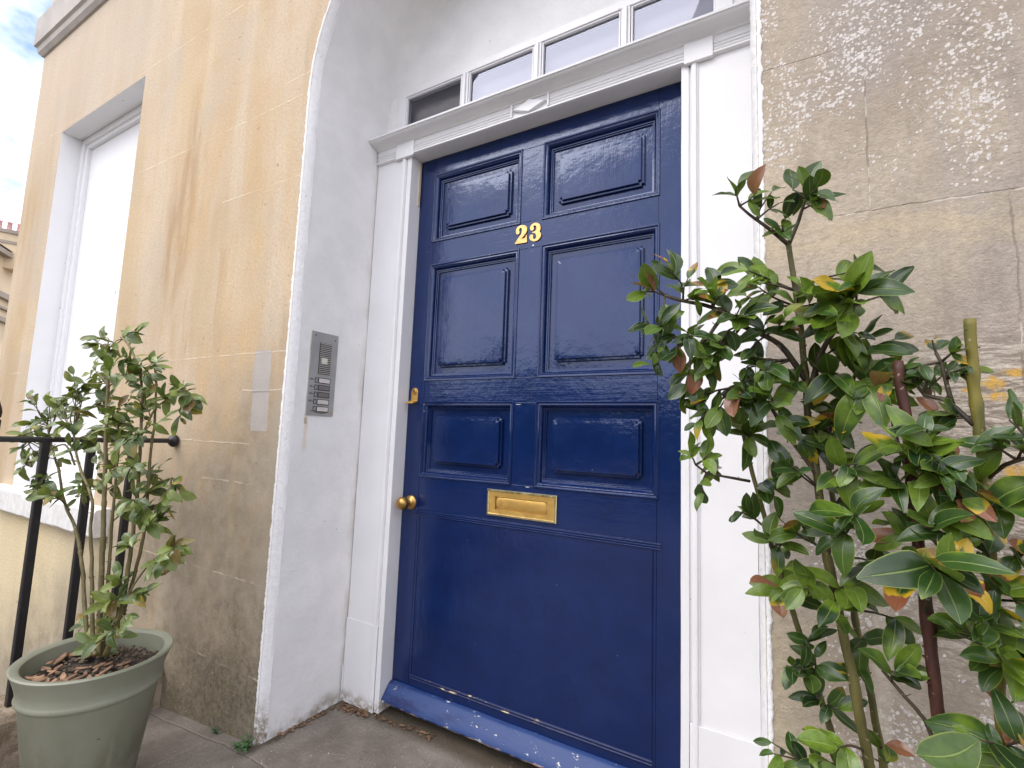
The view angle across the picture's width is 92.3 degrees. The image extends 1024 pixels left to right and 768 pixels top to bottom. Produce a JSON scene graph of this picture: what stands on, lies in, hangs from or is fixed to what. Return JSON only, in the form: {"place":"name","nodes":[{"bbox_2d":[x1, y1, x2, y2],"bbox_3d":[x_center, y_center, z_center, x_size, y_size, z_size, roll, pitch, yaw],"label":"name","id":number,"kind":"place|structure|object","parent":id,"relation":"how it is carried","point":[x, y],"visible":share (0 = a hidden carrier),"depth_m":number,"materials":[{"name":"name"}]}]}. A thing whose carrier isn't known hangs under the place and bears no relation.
{"place":"outdoors","nodes":[
{"label":"outdoors","id":0,"kind":"place"},
{"bbox_2d":[0,0,52,229],"label":"sky","id":1,"kind":"structure","parent":0,"point":[21,66],"materials":[{"name":"white"}]},
{"bbox_2d":[13,701,538,767],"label":"landing floor","id":2,"kind":"structure","parent":0,"point":[171,739],"depth_m":1.59,"materials":[{"name":"grey stone"}]},
{"bbox_2d":[0,674,162,767],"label":"kerb stone","id":3,"kind":"object","parent":2,"relation":"on","point":[9,754],"visible":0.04,"depth_m":1.51,"materials":[{"name":"beige stone"}]},
{"bbox_2d":[0,402,178,707],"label":"iron railing","id":4,"kind":"object","parent":3,"relation":"on","point":[29,564],"visible":0.52,"depth_m":1.65,"materials":[{"name":"black metal"}]},
{"bbox_2d":[6,628,173,767],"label":"plant pot","id":5,"kind":"object","parent":2,"relation":"on","point":[71,709],"visible":0.85,"depth_m":1.30,"materials":[{"name":"ceramic"}]},
{"bbox_2d":[5,322,206,660],"bbox_3d":[-1.311,0.291,1.551,1.191,1.015,0.235,-1,-7,30],"label":"bay shrub","id":6,"kind":"object","parent":5,"relation":"on","point":[171,552],"visible":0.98,"depth_m":1.45,"materials":[{"name":"green plant"}]},
{"bbox_2d":[209,726,221,734],"bbox_3d":[-1.004,1.169,1.660,0.049,0.028,0.030,-1,-7,30],"label":"weed","id":7,"kind":"object","parent":2,"relation":"on","point":[214,730],"visible":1,"depth_m":1.66,"materials":[{"name":"green plant"}]},
{"bbox_2d":[233,734,255,753],"bbox_3d":[-0.852,1.141,1.561,0.065,0.041,0.053,-1,-7,30],"label":"weed","id":8,"kind":"object","parent":2,"relation":"on","point":[244,745],"visible":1,"depth_m":1.56,"materials":[{"name":"green plant"}]},
{"bbox_2d":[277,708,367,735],"bbox_3d":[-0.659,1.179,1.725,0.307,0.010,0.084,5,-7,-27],"label":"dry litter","id":9,"kind":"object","parent":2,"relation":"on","point":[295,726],"visible":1,"depth_m":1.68,"materials":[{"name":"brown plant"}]},
{"bbox_2d":[274,702,434,740],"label":"dry litter","id":10,"kind":"object","parent":2,"relation":"on","point":[348,707],"visible":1,"depth_m":1.75,"materials":[{"name":"brown plant"}]},
{"bbox_2d":[626,161,1023,767],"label":"bay shrub","id":11,"kind":"object","parent":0,"point":[970,511],"visible":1,"depth_m":0.67,"materials":[{"name":"green plant"}]},
{"label":"ground","id":12,"kind":"structure","parent":0,"visible":0},
{"bbox_2d":[0,220,19,356],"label":"terrace house","id":13,"kind":"structure","parent":12,"relation":"on","point":[8,240],"depth_m":21.77,"materials":[{"name":"stone"}]},
{"bbox_2d":[0,0,1023,767],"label":"house front","id":14,"kind":"structure","parent":12,"relation":"on","point":[200,194],"depth_m":1.83,"materials":[{"name":"stone"}]},
{"bbox_2d":[0,76,145,537],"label":"window","id":15,"kind":"structure","parent":14,"relation":"in","point":[79,294],"depth_m":2.96,"materials":[{"name":"paint"}]},
{"bbox_2d":[304,330,338,416],"bbox_3d":[-0.705,-0.036,1.819,0.019,0.310,0.121,-1,-7,30],"label":"intercom panel","id":16,"kind":"object","parent":14,"relation":"attached to","point":[321,373],"visible":1,"depth_m":1.81,"materials":[{"name":"metal"}]},
{"bbox_2d":[340,0,760,767],"bbox_3d":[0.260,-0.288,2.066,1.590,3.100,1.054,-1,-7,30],"label":"door frame","id":17,"kind":"object","parent":14,"relation":"attached to","point":[632,48],"visible":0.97,"depth_m":1.56,"materials":[{"name":"white paint"}]},
{"bbox_2d":[381,82,680,767],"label":"front door","id":18,"kind":"structure","parent":17,"relation":"attached to","point":[538,607],"depth_m":1.62,"materials":[{"name":"paint"}]}
]}

